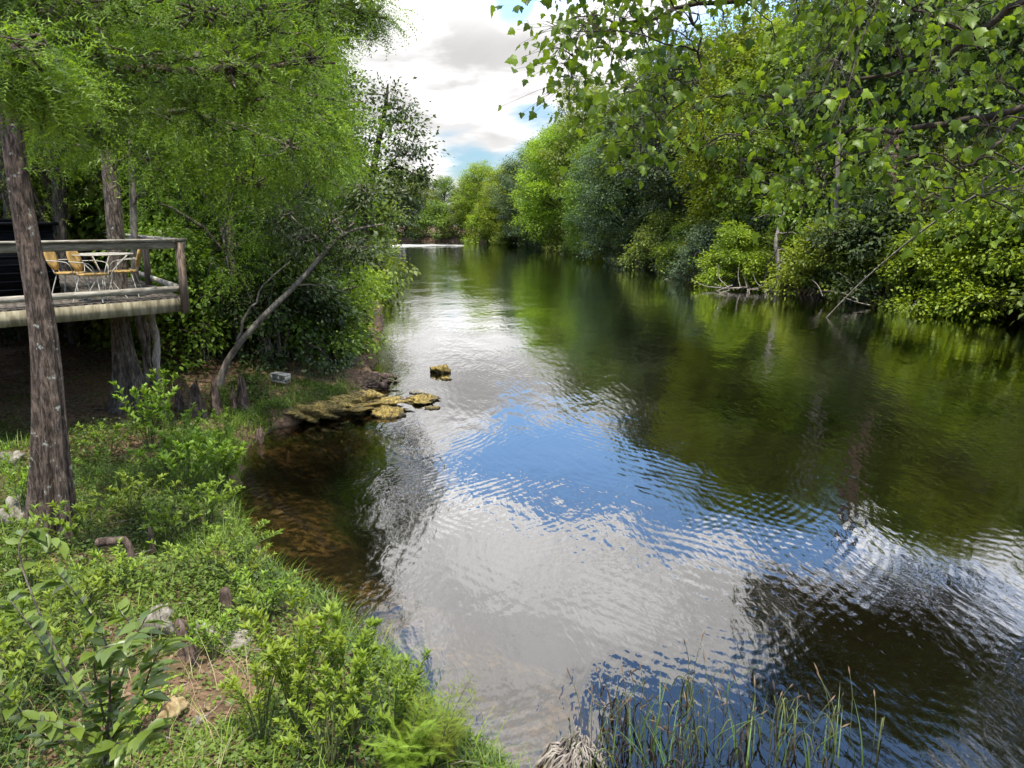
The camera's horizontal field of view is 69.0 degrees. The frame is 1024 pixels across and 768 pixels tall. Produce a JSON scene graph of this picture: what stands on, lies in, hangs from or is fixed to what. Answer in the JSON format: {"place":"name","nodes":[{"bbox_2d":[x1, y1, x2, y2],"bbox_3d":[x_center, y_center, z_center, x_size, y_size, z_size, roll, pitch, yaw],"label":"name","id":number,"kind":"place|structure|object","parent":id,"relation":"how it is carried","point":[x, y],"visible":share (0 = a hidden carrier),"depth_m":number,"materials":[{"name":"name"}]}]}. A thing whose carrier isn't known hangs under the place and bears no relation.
{"place":"outdoors","nodes":[
{"label":"outdoors","id":0,"kind":"place"},
{"bbox_2d":[0,226,1023,767],"bbox_3d":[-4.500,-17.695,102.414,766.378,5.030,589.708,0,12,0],"label":"ground","id":1,"kind":"structure","parent":0,"point":[518,546],"depth_m":14.11,"materials":[{"name":"soil"}]},
{"bbox_2d":[1,444,28,511],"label":"leafy plant","id":2,"kind":"object","parent":1,"relation":"on","point":[22,481],"visible":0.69,"depth_m":8.97,"materials":[{"name":"green plant"}]},
{"bbox_2d":[0,626,61,742],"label":"leafy plant","id":3,"kind":"object","parent":1,"relation":"on","point":[12,657],"visible":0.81,"depth_m":5.22,"materials":[{"name":"green plant"}]},
{"bbox_2d":[0,580,69,650],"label":"leafy plant","id":4,"kind":"object","parent":1,"relation":"on","point":[23,600],"visible":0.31,"depth_m":6.20,"materials":[{"name":"green plant"}]},
{"bbox_2d":[0,499,71,600],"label":"leafy plant","id":5,"kind":"object","parent":1,"relation":"on","point":[15,578],"visible":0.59,"depth_m":7.10,"materials":[{"name":"green plant"}]},
{"bbox_2d":[0,575,105,692],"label":"leafy plant","id":6,"kind":"object","parent":1,"relation":"on","point":[68,650],"visible":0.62,"depth_m":5.75,"materials":[{"name":"green plant"}]},
{"bbox_2d":[0,134,130,339],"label":"shrub","id":7,"kind":"object","parent":1,"relation":"on","point":[13,330],"visible":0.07,"depth_m":21.39,"materials":[{"name":"green plant"}]},
{"bbox_2d":[10,3,133,344],"bbox_3d":[-11.692,-8.540,18.479,7.147,16.140,7.585,1,12,3],"label":"woodland tree","id":8,"kind":"object","parent":1,"relation":"on","point":[60,215],"depth_m":19.68,"materials":[{"name":"brown plant"}]},
{"bbox_2d":[26,558,120,623],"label":"leafy plant","id":9,"kind":"object","parent":1,"relation":"on","point":[89,579],"visible":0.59,"depth_m":6.66,"materials":[{"name":"green plant"}]},
{"bbox_2d":[34,496,117,545],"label":"leafy plant","id":10,"kind":"object","parent":1,"relation":"on","point":[77,509],"visible":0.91,"depth_m":8.41,"materials":[{"name":"green plant"}]},
{"bbox_2d":[0,232,189,415],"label":"wooden deck","id":11,"kind":"structure","parent":1,"relation":"on","point":[152,302],"depth_m":12.75,"materials":[{"name":"grey wood"}]},
{"bbox_2d":[0,219,60,296],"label":"screened hut","id":12,"kind":"object","parent":11,"relation":"on","point":[10,280],"visible":0.51,"depth_m":13.12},
{"bbox_2d":[0,0,190,336],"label":"cypress tree","id":13,"kind":"object","parent":1,"relation":"on","point":[44,171],"visible":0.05,"depth_m":19.96,"materials":[{"name":"green plant"}]},
{"bbox_2d":[0,523,192,767],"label":"sapling","id":14,"kind":"object","parent":1,"relation":"on","point":[116,747],"visible":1,"depth_m":3.15,"materials":[{"name":"green plant"}]},
{"bbox_2d":[69,537,145,590],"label":"leafy plant","id":15,"kind":"object","parent":1,"relation":"on","point":[120,555],"visible":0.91,"depth_m":7.33,"materials":[{"name":"green plant"}]},
{"bbox_2d":[71,444,150,488],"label":"leafy plant","id":16,"kind":"object","parent":1,"relation":"on","point":[106,468],"visible":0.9,"depth_m":10.35,"materials":[{"name":"green plant"}]},
{"bbox_2d":[31,121,222,347],"bbox_3d":[-11.731,-4.752,23.510,9.069,7.876,8.072,10,16,38],"label":"shrub","id":17,"kind":"object","parent":1,"relation":"on","point":[96,335],"visible":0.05,"depth_m":21.08,"materials":[{"name":"green plant"}]},
{"bbox_2d":[72,673,183,734],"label":"leafy plant","id":18,"kind":"object","parent":1,"relation":"on","point":[140,712],"visible":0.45,"depth_m":5.15,"materials":[{"name":"green plant"}]},
{"bbox_2d":[89,472,180,521],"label":"leafy plant","id":19,"kind":"object","parent":1,"relation":"on","point":[114,491],"visible":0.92,"depth_m":9.44,"materials":[{"name":"green plant"}]},
{"bbox_2d":[127,108,150,382],"bbox_3d":[-7.930,-2.854,15.923,0.596,6.045,2.463,-5,13,-23],"label":"slender tree","id":20,"kind":"object","parent":1,"relation":"on","point":[133,196],"visible":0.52,"depth_m":15.70,"materials":[{"name":"grey plant"}]},
{"bbox_2d":[0,620,278,767],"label":"dry grass","id":21,"kind":"structure","parent":1,"relation":"on","point":[247,673],"depth_m":5.49,"materials":[{"name":"plant"}]},
{"bbox_2d":[108,379,174,452],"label":"leafy plant","id":22,"kind":"object","parent":1,"relation":"on","point":[145,392],"visible":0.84,"depth_m":12.15,"materials":[{"name":"green plant"}]},
{"bbox_2d":[124,428,196,479],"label":"leafy plant","id":23,"kind":"object","parent":1,"relation":"on","point":[167,447],"visible":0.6,"depth_m":11.03,"materials":[{"name":"green plant"}]},
{"bbox_2d":[138,489,202,542],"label":"leafy plant","id":24,"kind":"object","parent":1,"relation":"on","point":[160,527],"visible":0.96,"depth_m":8.88,"materials":[{"name":"green plant"}]},
{"bbox_2d":[36,0,313,322],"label":"cypress tree","id":25,"kind":"object","parent":1,"relation":"on","point":[171,197],"visible":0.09,"depth_m":20.32,"materials":[{"name":"green plant"}]},
{"bbox_2d":[145,400,206,460],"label":"leafy plant","id":26,"kind":"object","parent":1,"relation":"on","point":[184,418],"visible":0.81,"depth_m":11.81,"materials":[{"name":"green plant"}]},
{"bbox_2d":[83,208,274,378],"bbox_3d":[-8.441,-2.178,18.667,5.234,4.384,4.874,-5,13,-20],"label":"shrub","id":27,"kind":"object","parent":1,"relation":"on","point":[167,265],"visible":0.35,"depth_m":18.09,"materials":[{"name":"green plant"}]},
{"bbox_2d":[135,425,236,495],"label":"leafy plant","id":28,"kind":"object","parent":1,"relation":"on","point":[190,446],"visible":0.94,"depth_m":10.32,"materials":[{"name":"green plant"}]},
{"bbox_2d":[146,525,251,575],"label":"leafy plant","id":29,"kind":"object","parent":1,"relation":"on","point":[208,549],"visible":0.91,"depth_m":7.95,"materials":[{"name":"green plant"}]},
{"bbox_2d":[0,0,409,414],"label":"cypress tree","id":30,"kind":"object","parent":1,"relation":"on","point":[127,374],"visible":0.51,"depth_m":13.21,"materials":[{"name":"green plant"}]},
{"bbox_2d":[165,474,244,527],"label":"leafy plant","id":31,"kind":"object","parent":1,"relation":"on","point":[207,503],"visible":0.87,"depth_m":9.56,"materials":[{"name":"green plant"}]},
{"bbox_2d":[177,608,233,660],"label":"leafy plant","id":32,"kind":"object","parent":1,"relation":"on","point":[205,635],"visible":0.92,"depth_m":6.47,"materials":[{"name":"green plant"}]},
{"bbox_2d":[0,0,425,542],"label":"cypress tree","id":33,"kind":"object","parent":1,"relation":"on","point":[27,76],"visible":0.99,"depth_m":8.36,"materials":[{"name":"green plant"}]},
{"bbox_2d":[183,423,249,491],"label":"leafy plant","id":34,"kind":"object","parent":1,"relation":"on","point":[224,466],"visible":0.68,"depth_m":10.91,"materials":[{"name":"green plant"}]},
{"bbox_2d":[72,0,399,359],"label":"cypress tree","id":35,"kind":"object","parent":1,"relation":"on","point":[227,235],"visible":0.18,"depth_m":17.93,"materials":[{"name":"green plant"}]},
{"bbox_2d":[1,393,473,766],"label":"fallen twigs","id":36,"kind":"object","parent":1,"relation":"on","point":[204,592],"visible":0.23,"depth_m":7.26,"materials":[{"name":"brown wood"}]},
{"bbox_2d":[203,509,282,560],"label":"leafy plant","id":37,"kind":"object","parent":1,"relation":"on","point":[265,521],"visible":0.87,"depth_m":8.65,"materials":[{"name":"green plant"}]},
{"bbox_2d":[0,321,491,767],"bbox_3d":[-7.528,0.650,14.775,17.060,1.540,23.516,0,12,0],"label":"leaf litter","id":38,"kind":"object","parent":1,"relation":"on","point":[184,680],"visible":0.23,"depth_m":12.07,"materials":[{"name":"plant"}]},
{"bbox_2d":[0,357,513,767],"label":"ground cover","id":39,"kind":"object","parent":1,"relation":"on","point":[21,754],"visible":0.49,"depth_m":7.29,"materials":[{"name":"green plant"}]},
{"bbox_2d":[216,641,313,741],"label":"leafy bush","id":40,"kind":"object","parent":1,"relation":"on","point":[235,685],"visible":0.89,"depth_m":5.22,"materials":[{"name":"green plant"}]},
{"bbox_2d":[231,566,303,620],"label":"leafy plant","id":41,"kind":"object","parent":1,"relation":"on","point":[273,593],"visible":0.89,"depth_m":7.21,"materials":[{"name":"green plant"}]},
{"bbox_2d":[230,253,307,364],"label":"bare thicket","id":42,"kind":"object","parent":1,"relation":"on","point":[278,343],"visible":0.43,"depth_m":18.78,"materials":[{"name":"plant"}]},
{"bbox_2d":[157,146,387,364],"bbox_3d":[-7.072,-3.753,22.240,7.652,6.645,6.810,8,14,32],"label":"shrub","id":43,"kind":"object","parent":1,"relation":"on","point":[346,272],"visible":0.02,"depth_m":21.02,"materials":[{"name":"green plant"}]},
{"bbox_2d":[0,364,551,767],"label":"grass","id":44,"kind":"structure","parent":1,"relation":"on","point":[223,527],"depth_m":7.29,"materials":[{"name":"green plant"}]},
{"bbox_2d":[164,0,388,244],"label":"broadleaf tree","id":45,"kind":"object","parent":1,"relation":"on","point":[368,139],"visible":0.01,"depth_m":25.94,"materials":[{"name":"green plant"}]},
{"bbox_2d":[194,226,368,367],"bbox_3d":[-6.132,-2.247,20.222,4.431,3.986,4.758,-2,13,-11],"label":"shrub","id":46,"kind":"object","parent":1,"relation":"on","point":[299,329],"visible":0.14,"depth_m":19.30,"materials":[{"name":"green plant"}]},
{"bbox_2d":[191,219,375,380],"bbox_3d":[-6.019,-2.111,19.230,4.818,4.184,4.288,0,12,2],"label":"shrub","id":47,"kind":"object","parent":1,"relation":"on","point":[304,294],"visible":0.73,"depth_m":18.50,"materials":[{"name":"green plant"}]},
{"bbox_2d":[237,583,347,733],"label":"leafy bush","id":48,"kind":"object","parent":1,"relation":"on","point":[297,677],"visible":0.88,"depth_m":5.30,"materials":[{"name":"green plant"}]},
{"bbox_2d":[175,1,414,362],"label":"cypress tree","id":49,"kind":"object","parent":1,"relation":"on","point":[304,212],"visible":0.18,"depth_m":18.47,"materials":[{"name":"green plant"}]},
{"bbox_2d":[216,170,409,388],"bbox_3d":[-4.477,-2.328,16.774,4.347,4.879,2.611,0,12,0],"label":"leaning tree","id":50,"kind":"object","parent":1,"relation":"on","point":[362,196],"visible":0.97,"depth_m":16.46,"materials":[{"name":"green plant"}]},
{"bbox_2d":[283,400,347,426],"bbox_3d":[-4.440,0.613,16.295,1.770,0.475,1.460,0,12,0],"label":"rock shelf","id":51,"kind":"object","parent":1,"relation":"on","point":[316,412],"visible":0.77,"depth_m":16.05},
{"bbox_2d":[252,208,397,367],"bbox_3d":[-5.665,-2.697,21.415,4.793,4.676,5.385,-12,17,-44],"label":"shrub","id":52,"kind":"object","parent":1,"relation":"on","point":[371,344],"visible":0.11,"depth_m":21.02,"materials":[{"name":"green plant"}]},
{"bbox_2d":[272,667,378,767],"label":"leafy bush","id":53,"kind":"object","parent":1,"relation":"on","point":[340,726],"visible":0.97,"depth_m":5.21,"materials":[{"name":"green plant"}]},
{"bbox_2d":[294,603,384,743],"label":"leafy bush","id":54,"kind":"object","parent":1,"relation":"on","point":[362,649],"visible":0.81,"depth_m":5.47,"materials":[{"name":"green plant"}]},
{"bbox_2d":[314,389,412,421],"bbox_3d":[-3.627,0.477,17.284,2.494,0.530,2.034,-12,17,-43],"label":"rock shelf","id":55,"kind":"object","parent":1,"relation":"on","point":[360,404],"visible":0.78,"depth_m":17.05,"materials":[{"name":"stone"}]},
{"bbox_2d":[344,107,420,299],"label":"shrub","id":56,"kind":"object","parent":1,"relation":"on","point":[382,229],"visible":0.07,"depth_m":42.29,"materials":[{"name":"green plant"}]},
{"bbox_2d":[328,71,454,265],"bbox_3d":[-4.808,-6.884,28.809,5.266,9.732,3.584,0,12,0],"label":"sparse tree","id":57,"kind":"object","parent":1,"relation":"on","point":[403,150],"visible":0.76,"depth_m":28.50,"materials":[{"name":"green plant"}]},
{"bbox_2d":[351,645,433,749],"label":"leafy bush","id":58,"kind":"object","parent":1,"relation":"on","point":[399,695],"visible":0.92,"depth_m":5.39,"materials":[{"name":"green plant"}]},
{"bbox_2d":[356,681,450,767],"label":"fern","id":59,"kind":"object","parent":1,"relation":"on","point":[400,750],"visible":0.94,"depth_m":5.16,"materials":[{"name":"green plant"}]},
{"bbox_2d":[411,199,457,239],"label":"shrub","id":60,"kind":"object","parent":1,"relation":"on","point":[437,210],"visible":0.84,"depth_m":162.26,"materials":[{"name":"green plant"}]},
{"bbox_2d":[387,671,483,767],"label":"fern","id":61,"kind":"object","parent":1,"relation":"on","point":[447,739],"visible":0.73,"depth_m":5.37,"materials":[{"name":"green plant"}]},
{"bbox_2d":[436,200,478,240],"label":"shrub","id":62,"kind":"object","parent":1,"relation":"on","point":[453,230],"visible":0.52,"depth_m":160.56,"materials":[{"name":"green plant"}]},
{"bbox_2d":[448,159,498,237],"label":"broadleaf tree","id":63,"kind":"object","parent":1,"relation":"on","point":[478,172],"visible":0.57,"depth_m":155.85,"materials":[{"name":"green plant"}]},
{"bbox_2d":[473,160,520,241],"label":"broadleaf tree","id":64,"kind":"object","parent":1,"relation":"on","point":[493,213],"visible":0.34,"depth_m":143.97,"materials":[{"name":"green plant"}]},
{"bbox_2d":[486,152,539,244],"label":"broadleaf tree","id":65,"kind":"object","parent":1,"relation":"on","point":[510,186],"visible":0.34,"depth_m":130.55,"materials":[{"name":"green plant"}]},
{"bbox_2d":[504,121,585,249],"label":"broadleaf tree","id":66,"kind":"object","parent":1,"relation":"on","point":[530,180],"visible":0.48,"depth_m":112.86,"materials":[{"name":"green plant"}]},
{"bbox_2d":[532,725,606,767],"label":"root stump","id":67,"kind":"object","parent":1,"relation":"on","point":[561,749],"visible":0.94,"depth_m":5.81,"materials":[{"name":"grey wood"}]},
{"bbox_2d":[533,72,633,212],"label":"broadleaf tree","id":68,"kind":"object","parent":1,"relation":"on","point":[594,90],"visible":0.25,"depth_m":103.86,"materials":[{"name":"green plant"}]},
{"bbox_2d":[550,134,622,255],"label":"broadleaf tree","id":69,"kind":"object","parent":1,"relation":"on","point":[574,241],"visible":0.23,"depth_m":92.18,"materials":[{"name":"green plant"}]},
{"bbox_2d":[558,112,666,262],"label":"broadleaf tree","id":70,"kind":"object","parent":1,"relation":"on","point":[589,195],"visible":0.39,"depth_m":78.43,"materials":[{"name":"green plant"}]},
{"bbox_2d":[609,212,653,265],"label":"shrub","id":71,"kind":"object","parent":1,"relation":"on","point":[626,238],"visible":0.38,"depth_m":73.78,"materials":[{"name":"green plant"}]},
{"bbox_2d":[612,209,687,271],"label":"shrub","id":72,"kind":"object","parent":1,"relation":"on","point":[656,237],"visible":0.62,"depth_m":66.12,"materials":[{"name":"green plant"}]},
{"bbox_2d":[587,34,712,213],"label":"broadleaf tree","id":73,"kind":"object","parent":1,"relation":"on","point":[653,45],"visible":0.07,"depth_m":75.00,"materials":[{"name":"green plant"}]},
{"bbox_2d":[605,17,732,236],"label":"broadleaf tree","id":74,"kind":"object","parent":1,"relation":"on","point":[657,181],"visible":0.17,"depth_m":65.98,"materials":[{"name":"green plant"}]},
{"bbox_2d":[641,216,703,276],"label":"shrub","id":75,"kind":"object","parent":1,"relation":"on","point":[677,233],"visible":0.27,"depth_m":59.62,"materials":[{"name":"green plant"}]},
{"bbox_2d":[662,217,737,282],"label":"shrub","id":76,"kind":"object","parent":1,"relation":"on","point":[700,239],"visible":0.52,"depth_m":53.98,"materials":[{"name":"green plant"}]},
{"bbox_2d":[657,1,812,231],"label":"broadleaf tree","id":77,"kind":"object","parent":1,"relation":"on","point":[701,199],"visible":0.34,"depth_m":55.35,"materials":[{"name":"green plant"}]},
{"bbox_2d":[688,220,781,289],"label":"shrub","id":78,"kind":"object","parent":1,"relation":"on","point":[736,241],"visible":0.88,"depth_m":47.73,"materials":[{"name":"green plant"}]},
{"bbox_2d":[698,111,814,277],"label":"shrub","id":79,"kind":"object","parent":1,"relation":"on","point":[726,196],"visible":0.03,"depth_m":54.31,"materials":[{"name":"green plant"}]},
{"bbox_2d":[490,0,1023,276],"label":"maple tree","id":80,"kind":"object","parent":1,"relation":"on","point":[842,18],"visible":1,"depth_m":5.84,"materials":[{"name":"green plant"}]},
{"bbox_2d":[739,226,804,289],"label":"shrub","id":81,"kind":"object","parent":1,"relation":"on","point":[770,242],"visible":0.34,"depth_m":46.28,"materials":[{"name":"green plant"}]},
{"bbox_2d":[704,2,874,242],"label":"broadleaf tree","id":82,"kind":"object","parent":1,"relation":"on","point":[757,144],"visible":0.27,"depth_m":49.02,"materials":[{"name":"green plant"}]},
{"bbox_2d":[750,216,879,302],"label":"shrub","id":83,"kind":"object","parent":1,"relation":"on","point":[798,252],"visible":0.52,"depth_m":41.44,"materials":[{"name":"green plant"}]},
{"bbox_2d":[753,96,881,291],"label":"shrub","id":84,"kind":"object","parent":1,"relation":"on","point":[789,216],"visible":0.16,"depth_m":45.40,"materials":[{"name":"green plant"}]},
{"bbox_2d":[796,44,932,213],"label":"broadleaf tree","id":85,"kind":"object","parent":1,"relation":"on","point":[862,139],"visible":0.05,"depth_m":43.51,"materials":[{"name":"green plant"}]},
{"bbox_2d":[790,165,952,306],"bbox_3d":[19.370,-7.833,39.506,9.307,7.486,8.284,10,16,39],"label":"shrub","id":86,"kind":"object","parent":1,"relation":"on","point":[878,210],"visible":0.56,"depth_m":38.43,"materials":[{"name":"green plant"}]},
{"bbox_2d":[757,0,1023,151],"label":"overhanging tree","id":87,"kind":"object","parent":1,"relation":"on","point":[886,60],"visible":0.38,"depth_m":18.13,"materials":[{"name":"green plant"}]},
{"bbox_2d":[840,9,1013,208],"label":"broadleaf tree","id":88,"kind":"object","parent":1,"relation":"on","point":[922,133],"visible":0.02,"depth_m":40.33,"materials":[{"name":"green plant"}]},
{"bbox_2d":[869,211,1005,317],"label":"shrub","id":89,"kind":"object","parent":1,"relation":"on","point":[920,256],"visible":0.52,"depth_m":34.55,"materials":[{"name":"green plant"}]},
{"bbox_2d":[873,137,1002,289],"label":"shrub","id":90,"kind":"object","parent":1,"relation":"on","point":[935,179],"visible":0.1,"depth_m":37.61,"materials":[{"name":"green plant"}]},
{"bbox_2d":[865,165,1021,316],"bbox_3d":[22.054,-6.892,35.299,8.676,7.344,7.722,1,12,7],"label":"shrub","id":91,"kind":"object","parent":1,"relation":"on","point":[900,242],"visible":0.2,"depth_m":34.54,"materials":[{"name":"green plant"}]},
{"bbox_2d":[905,194,1023,321],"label":"shrub","id":92,"kind":"object","parent":1,"relation":"on","point":[1005,251],"visible":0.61,"depth_m":32.68,"materials":[{"name":"green plant"}]},
{"bbox_2d":[960,151,1023,316],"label":"shrub","id":93,"kind":"object","parent":1,"relation":"on","point":[1014,204],"visible":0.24,"depth_m":31.65,"materials":[{"name":"green plant"}]},
{"bbox_2d":[326,0,919,223],"label":"sky","id":94,"kind":"structure","parent":0,"point":[459,55],"materials":[{"name":"white"}]},
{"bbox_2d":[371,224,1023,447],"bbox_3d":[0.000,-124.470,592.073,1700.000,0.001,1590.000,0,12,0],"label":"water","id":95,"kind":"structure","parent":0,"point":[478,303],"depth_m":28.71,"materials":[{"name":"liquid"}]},
{"bbox_2d":[537,668,658,767],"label":"reed tuft","id":96,"kind":"object","parent":95,"relation":"in","point":[599,737],"visible":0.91,"depth_m":5.86,"materials":[{"name":"green plant"}]},
{"bbox_2d":[589,663,653,767],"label":"reed tuft","id":97,"kind":"object","parent":95,"relation":"in","point":[624,755],"visible":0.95,"depth_m":5.96,"materials":[{"name":"green plant"}]},
{"bbox_2d":[594,668,652,742],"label":"reed tuft","id":98,"kind":"object","parent":95,"relation":"in","point":[613,704],"visible":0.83,"depth_m":6.38,"materials":[{"name":"green plant"}]},
{"bbox_2d":[597,661,694,765],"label":"reed tuft","id":99,"kind":"object","parent":95,"relation":"in","point":[654,717],"visible":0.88,"depth_m":6.23,"materials":[{"name":"green plant"}]},
{"bbox_2d":[614,676,717,767],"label":"reed tuft","id":100,"kind":"object","parent":95,"relation":"in","point":[681,764],"visible":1,"depth_m":5.86,"materials":[{"name":"green plant"}]},
{"bbox_2d":[648,650,743,767],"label":"reed tuft","id":101,"kind":"object","parent":95,"relation":"in","point":[706,737],"visible":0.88,"depth_m":6.08,"materials":[{"name":"green plant"}]},
{"bbox_2d":[705,674,799,767],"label":"reed tuft","id":102,"kind":"object","parent":95,"relation":"in","point":[736,763],"visible":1,"depth_m":5.99,"materials":[{"name":"green plant"}]},
{"bbox_2d":[687,676,825,767],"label":"reed tuft","id":103,"kind":"object","parent":95,"relation":"in","point":[778,715],"visible":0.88,"depth_m":6.16,"materials":[{"name":"green plant"}]},
{"bbox_2d":[761,681,849,767],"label":"reed tuft","id":104,"kind":"object","parent":95,"relation":"in","point":[808,759],"visible":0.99,"depth_m":5.88,"materials":[{"name":"green plant"}]},
{"bbox_2d":[806,663,884,767],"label":"reed tuft","id":105,"kind":"object","parent":95,"relation":"in","point":[835,735],"visible":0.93,"depth_m":6.06,"materials":[{"name":"green plant"}]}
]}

